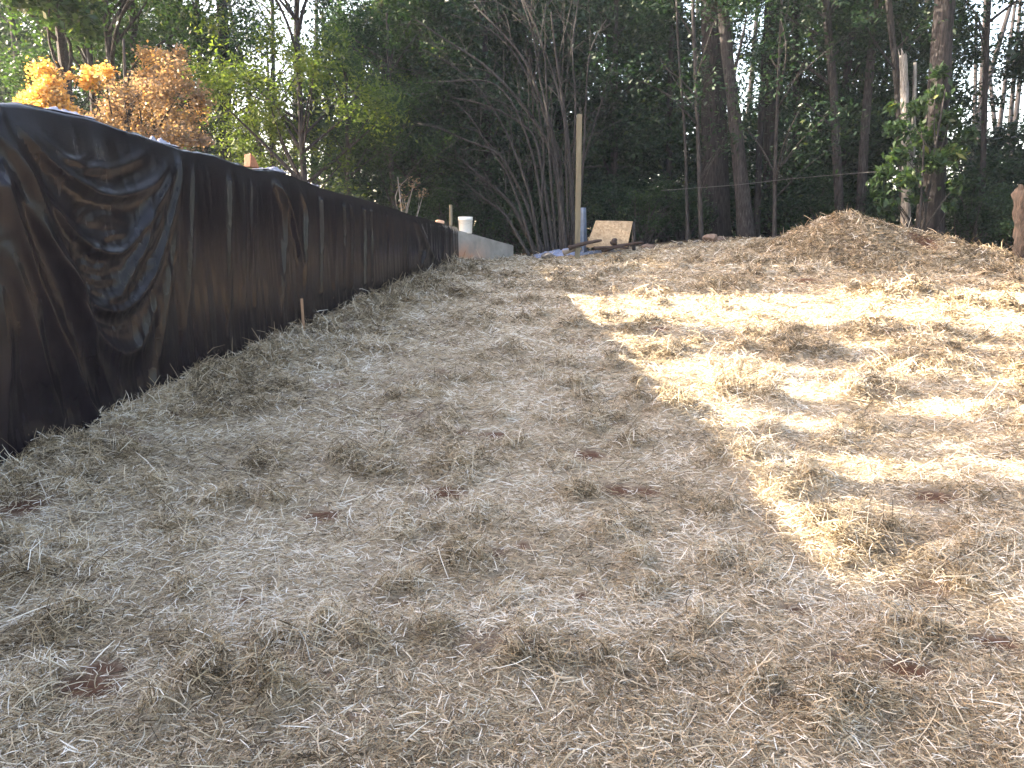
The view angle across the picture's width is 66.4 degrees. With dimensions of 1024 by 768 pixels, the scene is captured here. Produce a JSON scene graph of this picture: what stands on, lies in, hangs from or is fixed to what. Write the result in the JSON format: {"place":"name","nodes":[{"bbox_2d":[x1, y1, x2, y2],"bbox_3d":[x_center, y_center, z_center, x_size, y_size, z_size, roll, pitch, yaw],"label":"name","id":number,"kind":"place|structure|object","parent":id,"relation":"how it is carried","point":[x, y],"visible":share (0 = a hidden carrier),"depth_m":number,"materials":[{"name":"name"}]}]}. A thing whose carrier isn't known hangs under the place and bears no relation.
{"place":"outdoors","nodes":[
{"label":"outdoors","id":0,"kind":"place"},
{"bbox_2d":[207,93,426,119],"bbox_3d":[-5.256,-7.048,19.779,6.487,0.320,0.656,3,11,18],"label":"wire","id":1,"kind":"object","parent":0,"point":[321,99],"visible":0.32,"depth_m":19.32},
{"bbox_2d":[0,237,1023,767],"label":"ground","id":2,"kind":"structure","parent":0,"point":[332,515],"depth_m":3.86,"materials":[{"name":"plant"}]},
{"bbox_2d":[0,0,87,111],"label":"broadleaf tree","id":3,"kind":"object","parent":2,"relation":"on","point":[1,23],"visible":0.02,"depth_m":24.49,"materials":[{"name":"green plant"}]},
{"bbox_2d":[0,2,112,107],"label":"broadleaf tree","id":4,"kind":"object","parent":2,"relation":"on","point":[40,53],"visible":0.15,"depth_m":21.70,"materials":[{"name":"green plant"}]},
{"bbox_2d":[0,1,147,119],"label":"broadleaf tree","id":5,"kind":"object","parent":2,"relation":"on","point":[54,66],"depth_m":25.64,"materials":[{"name":"green plant"}]},
{"bbox_2d":[1,0,161,104],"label":"shade tree","id":6,"kind":"object","parent":2,"relation":"on","point":[86,20],"visible":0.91,"depth_m":14.72,"materials":[{"name":"green plant"}]},
{"bbox_2d":[5,0,165,124],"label":"broadleaf tree","id":7,"kind":"object","parent":2,"relation":"on","point":[74,93],"visible":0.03,"depth_m":22.51,"materials":[{"name":"green plant"}]},
{"bbox_2d":[0,0,202,148],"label":"broadleaf tree","id":8,"kind":"object","parent":2,"relation":"on","point":[87,55],"visible":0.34,"depth_m":18.17,"materials":[{"name":"green plant"}]},
{"bbox_2d":[12,39,216,150],"bbox_3d":[-6.842,-3.828,13.812,3.450,4.434,2.565,0,10,0],"label":"autumn tree","id":9,"kind":"object","parent":2,"relation":"on","point":[47,92],"visible":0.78,"depth_m":13.26,"materials":[{"name":"orange plant"}]},
{"bbox_2d":[101,0,146,128],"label":"shade tree","id":10,"kind":"object","parent":2,"relation":"on","point":[110,46],"visible":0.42,"depth_m":18.73,"materials":[{"name":"brown plant"}]},
{"bbox_2d":[13,0,247,149],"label":"broadleaf tree","id":11,"kind":"object","parent":2,"relation":"on","point":[185,32],"visible":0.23,"depth_m":20.89,"materials":[{"name":"green plant"}]},
{"bbox_2d":[80,0,284,160],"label":"broadleaf tree","id":12,"kind":"object","parent":2,"relation":"on","point":[155,39],"visible":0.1,"depth_m":22.26,"materials":[{"name":"green plant"}]},
{"bbox_2d":[115,0,277,167],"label":"broadleaf tree","id":13,"kind":"object","parent":2,"relation":"on","point":[230,39],"visible":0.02,"depth_m":29.71,"materials":[{"name":"green plant"}]},
{"bbox_2d":[101,0,296,156],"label":"broadleaf tree","id":14,"kind":"object","parent":2,"relation":"on","point":[242,11],"visible":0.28,"depth_m":21.84,"materials":[{"name":"green plant"}]},
{"bbox_2d":[216,0,231,161],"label":"pine tree","id":15,"kind":"object","parent":2,"relation":"on","point":[222,155],"visible":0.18,"depth_m":22.80,"materials":[{"name":"green plant"}]},
{"bbox_2d":[210,77,310,171],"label":"broadleaf tree","id":16,"kind":"object","parent":2,"relation":"on","point":[234,109],"visible":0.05,"depth_m":23.71,"materials":[{"name":"green plant"}]},
{"bbox_2d":[196,19,337,175],"bbox_3d":[-5.887,-5.567,18.665,2.840,5.505,3.946,-7,12,-35],"label":"light green tree","id":17,"kind":"object","parent":2,"relation":"on","point":[282,155],"visible":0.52,"depth_m":18.04,"materials":[{"name":"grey plant"}]},
{"bbox_2d":[230,0,331,152],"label":"pine tree","id":18,"kind":"object","parent":2,"relation":"on","point":[271,14],"visible":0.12,"depth_m":32.12,"materials":[{"name":"green plant"}]},
{"bbox_2d":[159,0,418,197],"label":"light green tree","id":19,"kind":"object","parent":2,"relation":"on","point":[227,83],"visible":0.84,"depth_m":16.84,"materials":[{"name":"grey plant"}]},
{"bbox_2d":[250,0,335,166],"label":"pine tree","id":20,"kind":"object","parent":2,"relation":"on","point":[293,30],"visible":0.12,"depth_m":33.24,"materials":[{"name":"green plant"}]},
{"bbox_2d":[300,299,304,329],"bbox_3d":[-2.368,-0.700,8.867,0.030,0.530,0.112,-4,11,-22],"label":"wooden stake","id":21,"kind":"object","parent":2,"relation":"on","point":[302,312],"visible":0.56,"depth_m":8.85,"materials":[{"name":"brown wood"}]},
{"bbox_2d":[255,28,362,192],"bbox_3d":[-5.981,-6.931,23.195,3.420,6.550,3.898,3,10,15],"label":"broadleaf tree","id":22,"kind":"object","parent":2,"relation":"on","point":[303,95],"visible":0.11,"depth_m":22.73,"materials":[{"name":"green plant"}]},
{"bbox_2d":[273,12,421,200],"bbox_3d":[-3.779,-5.494,18.087,3.357,5.640,2.945,-3,11,-18],"label":"drooping tree","id":23,"kind":"object","parent":2,"relation":"on","point":[348,175],"visible":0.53,"depth_m":17.79,"materials":[{"name":"green plant"}]},
{"bbox_2d":[281,0,456,200],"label":"broadleaf tree","id":24,"kind":"object","parent":2,"relation":"on","point":[307,37],"visible":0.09,"depth_m":22.87,"materials":[{"name":"green plant"}]},
{"bbox_2d":[313,0,446,190],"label":"broadleaf tree","id":25,"kind":"object","parent":2,"relation":"on","point":[348,20],"depth_m":28.37,"materials":[{"name":"green plant"}]},
{"bbox_2d":[308,0,461,217],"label":"drooping tree","id":26,"kind":"object","parent":2,"relation":"on","point":[391,157],"visible":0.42,"depth_m":19.61,"materials":[{"name":"green plant"}]},
{"bbox_2d":[395,176,428,216],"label":"dead bush","id":27,"kind":"object","parent":2,"relation":"on","point":[400,197],"visible":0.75,"depth_m":18.01,"materials":[{"name":"brown plant"}]},
{"bbox_2d":[315,0,511,215],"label":"broadleaf tree","id":28,"kind":"object","parent":2,"relation":"on","point":[397,15],"visible":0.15,"depth_m":21.48,"materials":[{"name":"green plant"}]},
{"bbox_2d":[314,0,543,234],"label":"broadleaf tree","id":29,"kind":"object","parent":2,"relation":"on","point":[444,177],"visible":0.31,"depth_m":20.85,"materials":[{"name":"green plant"}]},
{"bbox_2d":[412,181,490,237],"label":"bush","id":30,"kind":"object","parent":2,"relation":"on","point":[437,201],"visible":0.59,"depth_m":20.27,"materials":[{"name":"green plant"}]},
{"bbox_2d":[392,2,519,230],"bbox_3d":[-2.177,-8.894,25.689,4.900,10.245,6.470,-7,12,-33],"label":"broadleaf tree","id":31,"kind":"object","parent":2,"relation":"on","point":[403,165],"depth_m":24.80,"materials":[{"name":"green plant"}]},
{"bbox_2d":[438,173,520,246],"bbox_3d":[-0.618,-4.630,21.981,2.650,2.638,2.654,3,11,18],"label":"bush","id":32,"kind":"object","parent":2,"relation":"on","point":[490,208],"visible":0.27,"depth_m":21.52,"materials":[{"name":"green plant"}]},
{"bbox_2d":[395,0,575,234],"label":"broadleaf tree","id":33,"kind":"object","parent":2,"relation":"on","point":[490,167],"visible":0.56,"depth_m":20.64,"materials":[{"name":"green plant"}]},
{"bbox_2d":[458,231,512,259],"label":"retaining wall","id":34,"kind":"structure","parent":2,"relation":"on","point":[471,245],"depth_m":17.80,"materials":[{"name":"concrete"}]},
{"bbox_2d":[0,102,458,465],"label":"plastic sheet","id":35,"kind":"object","parent":34,"relation":"on","point":[130,262],"visible":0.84,"depth_m":6.16,"materials":[{"name":"plastic"}]},
{"bbox_2d":[44,106,97,119],"bbox_3d":[-3.147,-1.907,5.473,0.212,0.044,0.486,2,10,9],"label":"plastic scrap","id":36,"kind":"object","parent":35,"relation":"on","point":[62,110],"visible":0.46,"depth_m":5.42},
{"bbox_2d":[149,136,181,147],"bbox_3d":[-2.977,-2.028,6.522,0.210,0.054,0.566,2,10,9],"label":"plastic scrap","id":37,"kind":"object","parent":35,"relation":"on","point":[161,140],"visible":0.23,"depth_m":6.50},
{"bbox_2d":[244,154,258,167],"bbox_3d":[-2.709,-2.321,8.138,0.077,0.134,0.173,3,10,15],"label":"wooden post","id":38,"kind":"object","parent":35,"relation":"on","point":[250,161],"visible":0.89,"depth_m":8.07,"materials":[{"name":"beige wood"}]},
{"bbox_2d":[249,166,289,173],"bbox_3d":[-2.657,-2.356,8.560,0.214,0.055,0.613,2,10,9],"label":"plastic scrap","id":39,"kind":"object","parent":35,"relation":"on","point":[274,168],"visible":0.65,"depth_m":8.54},
{"bbox_2d":[458,217,472,233],"bbox_3d":[-1.035,-3.538,17.430,0.342,0.361,0.330,0,10,0],"label":"bucket","id":40,"kind":"object","parent":34,"relation":"on","point":[465,224],"visible":0.86,"depth_m":17.30,"materials":[{"name":"white plastic"}]},
{"bbox_2d":[308,0,687,256],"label":"bare shrub","id":41,"kind":"object","parent":2,"relation":"on","point":[554,158],"visible":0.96,"depth_m":18.75,"materials":[{"name":"brown plant"}]},
{"bbox_2d":[0,234,1023,767],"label":"straw","id":42,"kind":"object","parent":2,"relation":"on","point":[778,758],"visible":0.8,"depth_m":3.64,"materials":[{"name":"plant"}]},
{"bbox_2d":[0,240,1023,767],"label":"straw clumps","id":43,"kind":"object","parent":2,"relation":"on","point":[158,396],"visible":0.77,"depth_m":4.80,"materials":[{"name":"plant"}]},
{"bbox_2d":[0,0,1023,189],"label":"side woods","id":44,"kind":"object","parent":2,"relation":"on","point":[1011,135],"visible":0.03,"depth_m":22.39,"materials":[{"name":"green plant"}]},
{"bbox_2d":[466,13,560,251],"bbox_3d":[-0.375,-8.747,26.949,4.503,9.413,5.945,-14,17,-54],"label":"broadleaf tree","id":45,"kind":"object","parent":2,"relation":"on","point":[524,89],"visible":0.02,"depth_m":26.40,"materials":[{"name":"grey plant"}]},
{"bbox_2d":[15,0,1023,248],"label":"distant woods","id":46,"kind":"object","parent":2,"relation":"on","point":[1014,110],"depth_m":39.89,"materials":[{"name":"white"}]},
{"bbox_2d":[483,178,569,253],"bbox_3d":[0.415,-4.379,20.995,2.389,2.374,2.385,-8,13,-40],"label":"bush","id":47,"kind":"object","parent":2,"relation":"on","point":[518,245],"visible":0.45,"depth_m":20.80,"materials":[{"name":"green plant"}]},
{"bbox_2d":[449,0,625,251],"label":"broadleaf tree","id":48,"kind":"object","parent":2,"relation":"on","point":[582,16],"visible":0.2,"depth_m":22.06,"materials":[{"name":"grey plant"}]},
{"bbox_2d":[534,248,591,257],"bbox_3d":[1.280,-3.155,18.844,1.541,0.240,0.800,-1,10,-5],"label":"blue sheet","id":49,"kind":"object","parent":2,"relation":"on","point":[559,252],"visible":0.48,"depth_m":18.69,"materials":[{"name":"plastic"}]},
{"bbox_2d":[527,166,614,247],"bbox_3d":[1.531,-4.554,21.101,2.654,2.638,2.650,-4,11,-21],"label":"bush","id":50,"kind":"object","parent":2,"relation":"on","point":[585,204],"visible":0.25,"depth_m":20.64,"materials":[{"name":"green plant"}]},
{"bbox_2d":[575,114,581,258],"bbox_3d":[1.500,-4.293,17.724,0.115,3.473,0.115,0,10,0],"label":"timber post","id":51,"kind":"object","parent":2,"relation":"on","point":[578,178],"visible":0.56,"depth_m":17.63,"materials":[{"name":"brown wood"}]},
{"bbox_2d":[481,0,683,248],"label":"broadleaf tree","id":52,"kind":"object","parent":2,"relation":"on","point":[633,117],"visible":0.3,"depth_m":23.07,"materials":[{"name":"green plant"}]},
{"bbox_2d":[580,207,586,252],"bbox_3d":[1.649,-3.589,18.660,0.260,1.206,0.227,7,12,33],"label":"pipe","id":53,"kind":"object","parent":2,"relation":"on","point":[583,231],"visible":0.43,"depth_m":18.59,"materials":[{"name":"plastic"}]},
{"bbox_2d":[568,239,601,250],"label":"fallen branch","id":54,"kind":"object","parent":2,"relation":"on","point":[574,246],"visible":1,"depth_m":17.84,"materials":[{"name":"brown wood"}]},
{"bbox_2d":[593,246,628,249],"bbox_3d":[2.274,-3.117,17.910,0.817,0.096,0.082,-1,10,-4],"label":"wooden plank","id":55,"kind":"object","parent":2,"relation":"on","point":[604,247],"visible":1,"depth_m":17.89,"materials":[{"name":"brown wood"}]},
{"bbox_2d":[533,0,701,248],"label":"broadleaf tree","id":56,"kind":"object","parent":2,"relation":"on","point":[648,146],"visible":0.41,"depth_m":22.59,"materials":[{"name":"green plant"}]},
{"bbox_2d":[548,0,686,196],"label":"broadleaf tree","id":57,"kind":"object","parent":2,"relation":"on","point":[625,144],"visible":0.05,"depth_m":25.01,"materials":[{"name":"green plant"}]},
{"bbox_2d":[586,171,656,242],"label":"bush","id":58,"kind":"object","parent":2,"relation":"on","point":[608,195],"visible":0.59,"depth_m":20.53,"materials":[{"name":"green plant"}]},
{"bbox_2d":[601,242,643,251],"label":"fallen branch","id":59,"kind":"object","parent":2,"relation":"on","point":[622,245],"visible":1,"depth_m":17.95,"materials":[{"name":"brown wood"}]},
{"bbox_2d":[632,222,635,250],"bbox_3d":[2.513,-3.281,18.453,0.850,1.072,0.209,1,10,7],"label":"board prop","id":60,"kind":"object","parent":2,"relation":"on","point":[633,236],"visible":0.35,"depth_m":18.34,"materials":[{"name":"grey wood"}]},
{"bbox_2d":[586,221,632,247],"bbox_3d":[2.261,-3.474,18.148,1.113,0.634,0.349,0,10,0],"label":"plywood board","id":61,"kind":"object","parent":60,"relation":"on","point":[606,232],"visible":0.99,"depth_m":18.14,"materials":[{"name":"wood"}]},
{"bbox_2d":[611,176,691,244],"bbox_3d":[3.676,-4.379,20.407,1.946,2.063,1.892,-6,12,-32],"label":"bush","id":62,"kind":"object","parent":2,"relation":"on","point":[650,219],"visible":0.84,"depth_m":20.20,"materials":[{"name":"green plant"}]},
{"bbox_2d":[579,0,751,242],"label":"broadleaf tree","id":63,"kind":"object","parent":2,"relation":"on","point":[655,235],"visible":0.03,"depth_m":28.88,"materials":[{"name":"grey plant"}]},
{"bbox_2d":[664,5,674,241],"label":"dark trunk tree","id":64,"kind":"object","parent":2,"relation":"on","point":[669,114],"visible":0.49,"depth_m":22.86,"materials":[{"name":"plant"}]},
{"bbox_2d":[598,0,756,241],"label":"broadleaf tree","id":65,"kind":"object","parent":2,"relation":"on","point":[687,40],"visible":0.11,"depth_m":25.52,"materials":[{"name":"green plant"}]},
{"bbox_2d":[627,137,735,241],"bbox_3d":[5.484,-5.861,24.421,3.975,3.957,3.981,8,12,37],"label":"bush","id":66,"kind":"object","parent":2,"relation":"on","point":[692,175],"visible":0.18,"depth_m":23.98,"materials":[{"name":"green plant"}]},
{"bbox_2d":[645,171,718,240],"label":"bush","id":67,"kind":"object","parent":2,"relation":"on","point":[676,228],"visible":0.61,"depth_m":20.70,"materials":[{"name":"green plant"}]},
{"bbox_2d":[676,0,689,240],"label":"sapling","id":68,"kind":"object","parent":2,"relation":"on","point":[686,170],"visible":0.91,"depth_m":19.43,"materials":[{"name":"brown plant"}]},
{"bbox_2d":[570,0,801,239],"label":"sapling","id":69,"kind":"object","parent":2,"relation":"on","point":[696,74],"visible":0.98,"depth_m":18.79,"materials":[{"name":"green plant"}]},
{"bbox_2d":[606,0,792,236],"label":"leaning tree","id":70,"kind":"object","parent":2,"relation":"on","point":[745,223],"visible":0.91,"depth_m":19.42,"materials":[{"name":"brown plant"}]},
{"bbox_2d":[702,234,717,241],"bbox_3d":[4.757,-3.460,18.681,0.327,0.256,0.431,10,14,43],"label":"rock","id":71,"kind":"object","parent":2,"relation":"on","point":[710,237],"visible":0.76,"depth_m":18.54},
{"bbox_2d":[701,0,732,236],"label":"pine tree","id":72,"kind":"object","parent":2,"relation":"on","point":[718,174],"visible":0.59,"depth_m":20.93,"materials":[{"name":"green plant"}]},
{"bbox_2d":[729,163,787,236],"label":"bush","id":73,"kind":"object","parent":2,"relation":"on","point":[733,209],"visible":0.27,"depth_m":22.41,"materials":[{"name":"green plant"}]},
{"bbox_2d":[753,2,769,236],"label":"dark trunk tree","id":74,"kind":"object","parent":2,"relation":"on","point":[757,194],"visible":0.61,"depth_m":21.65,"materials":[{"name":"plant"}]},
{"bbox_2d":[697,0,841,236],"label":"broadleaf tree","id":75,"kind":"object","parent":2,"relation":"on","point":[755,58],"visible":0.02,"depth_m":29.25,"materials":[{"name":"grey plant"}]},
{"bbox_2d":[667,0,890,237],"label":"sapling","id":76,"kind":"object","parent":2,"relation":"on","point":[775,168],"visible":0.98,"depth_m":18.45,"materials":[{"name":"green plant"}]},
{"bbox_2d":[750,0,820,236],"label":"dark trunk tree","id":77,"kind":"object","parent":2,"relation":"on","point":[768,138],"visible":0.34,"depth_m":22.37,"materials":[{"name":"brown plant"}]},
{"bbox_2d":[730,129,852,236],"bbox_3d":[8.136,-5.628,23.436,3.975,3.957,3.981,-5,11,-24],"label":"bush","id":78,"kind":"object","parent":2,"relation":"on","point":[783,184],"visible":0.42,"depth_m":22.47,"materials":[{"name":"green plant"}]},
{"bbox_2d":[792,3,800,222],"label":"dark trunk tree","id":79,"kind":"object","parent":2,"relation":"on","point":[794,89],"visible":0.2,"depth_m":23.69,"materials":[{"name":"plant"}]},
{"bbox_2d":[729,0,892,186],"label":"broadleaf tree","id":80,"kind":"object","parent":2,"relation":"on","point":[751,152],"visible":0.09,"depth_m":25.32,"materials":[{"name":"green plant"}]},
{"bbox_2d":[699,0,925,212],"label":"slender tree","id":81,"kind":"object","parent":2,"relation":"on","point":[831,80],"visible":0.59,"depth_m":20.05,"materials":[{"name":"green plant"}]},
{"bbox_2d":[777,166,855,232],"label":"bush","id":82,"kind":"object","parent":2,"relation":"on","point":[822,207],"visible":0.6,"depth_m":21.12,"materials":[{"name":"green plant"}]},
{"bbox_2d":[787,148,899,220],"bbox_3d":[10.046,-5.619,24.365,3.981,3.957,3.975,-2,10,-9],"label":"bush","id":83,"kind":"object","parent":2,"relation":"on","point":[853,196],"visible":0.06,"depth_m":23.48,"materials":[{"name":"green plant"}]},
{"bbox_2d":[741,0,977,208],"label":"broadleaf tree","id":84,"kind":"object","parent":2,"relation":"on","point":[877,105],"visible":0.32,"depth_m":22.15,"materials":[{"name":"green plant"}]},
{"bbox_2d":[783,27,955,189],"bbox_3d":[13.424,-10.198,29.415,5.587,11.680,7.377,-2,10,-13],"label":"broadleaf tree","id":85,"kind":"object","parent":2,"relation":"on","point":[888,84],"depth_m":28.10,"materials":[{"name":"green plant"}]},
{"bbox_2d":[738,204,1023,273],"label":"straw mound","id":86,"kind":"object","parent":2,"relation":"on","point":[849,238],"visible":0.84,"depth_m":15.63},
{"bbox_2d":[797,0,975,214],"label":"slender tree","id":87,"kind":"object","parent":2,"relation":"on","point":[864,146],"visible":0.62,"depth_m":20.35,"materials":[{"name":"brown plant"}]},
{"bbox_2d":[855,183,918,225],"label":"bush","id":88,"kind":"object","parent":2,"relation":"on","point":[885,218],"visible":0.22,"depth_m":20.05,"materials":[{"name":"green plant"}]},
{"bbox_2d":[790,2,992,226],"bbox_3d":[11.447,-8.496,24.837,6.098,9.656,4.619,1,10,7],"label":"broadleaf tree","id":89,"kind":"object","parent":2,"relation":"on","point":[857,72],"visible":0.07,"depth_m":24.08,"materials":[{"name":"green plant"}]},
{"bbox_2d":[803,0,988,207],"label":"thin tree","id":90,"kind":"object","parent":2,"relation":"on","point":[894,63],"visible":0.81,"depth_m":18.88,"materials":[{"name":"green plant"}]},
{"bbox_2d":[898,49,916,227],"bbox_3d":[9.337,-5.477,18.646,0.694,4.769,0.272,0,10,0],"label":"broken snag","id":91,"kind":"object","parent":2,"relation":"on","point":[904,93],"visible":0.58,"depth_m":18.41,"materials":[{"name":"brown wood"}]},
{"bbox_2d":[917,146,924,230],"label":"sapling","id":92,"kind":"object","parent":2,"relation":"on","point":[920,201],"visible":0.68,"depth_m":17.12,"materials":[{"name":"brown plant"}]},
{"bbox_2d":[865,61,986,233],"bbox_3d":[9.140,-4.872,17.370,2.394,4.409,1.697,-7,12,-36],"label":"leaved bush","id":93,"kind":"object","parent":2,"relation":"on","point":[951,153],"visible":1,"depth_m":17.23,"materials":[{"name":"green plant"}]},
{"bbox_2d":[915,0,955,234],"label":"pine tree","id":94,"kind":"object","parent":2,"relation":"on","point":[941,45],"visible":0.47,"depth_m":17.57,"materials":[{"name":"brown plant"}]},
{"bbox_2d":[661,165,973,190],"bbox_3d":[7.119,-4.879,18.606,6.982,0.468,0.479,3,10,14],"label":"wire","id":95,"kind":"object","parent":94,"relation":"attached to","point":[785,179],"visible":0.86,"depth_m":18.89,"materials":[{"name":"metal"}]},
{"bbox_2d":[851,0,1023,232],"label":"broadleaf tree","id":96,"kind":"object","parent":2,"relation":"on","point":[991,140],"visible":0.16,"depth_m":22.97,"materials":[{"name":"green plant"}]},
{"bbox_2d":[896,121,1023,241],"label":"bush","id":97,"kind":"object","parent":2,"relation":"on","point":[1006,171],"visible":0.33,"depth_m":20.62,"materials":[{"name":"green plant"}]},
{"bbox_2d":[920,0,1017,243],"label":"dark trunk tree","id":98,"kind":"object","parent":2,"relation":"on","point":[986,15],"visible":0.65,"depth_m":19.92,"materials":[{"name":"brown plant"}]},
{"bbox_2d":[945,178,1013,244],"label":"bush","id":99,"kind":"object","parent":2,"relation":"on","point":[975,225],"visible":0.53,"depth_m":18.77,"materials":[{"name":"green plant"}]},
{"bbox_2d":[961,187,1014,253],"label":"bush","id":100,"kind":"object","parent":2,"relation":"on","point":[1006,244],"visible":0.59,"depth_m":18.16,"materials":[{"name":"green plant"}]},
{"bbox_2d":[955,153,1023,247],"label":"bush","id":101,"kind":"object","parent":2,"relation":"on","point":[995,198],"depth_m":22.30,"materials":[{"name":"green plant"}]},
{"bbox_2d":[987,197,1014,247],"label":"bush","id":102,"kind":"object","parent":2,"relation":"on","point":[1006,229],"visible":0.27,"depth_m":17.80,"materials":[{"name":"green plant"}]},
{"bbox_2d":[983,1,1023,178],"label":"broadleaf tree","id":103,"kind":"object","parent":2,"relation":"on","point":[1013,127],"visible":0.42,"depth_m":22.34,"materials":[{"name":"green plant"}]},
{"bbox_2d":[1011,184,1023,259],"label":"rotten stump","id":104,"kind":"object","parent":2,"relation":"on","point":[1017,195],"visible":0.7,"depth_m":15.83,"materials":[{"name":"brown wood"}]},
{"bbox_2d":[20,0,1023,247],"label":"sky","id":105,"kind":"structure","parent":0,"point":[999,20],"materials":[{"name":"white"}]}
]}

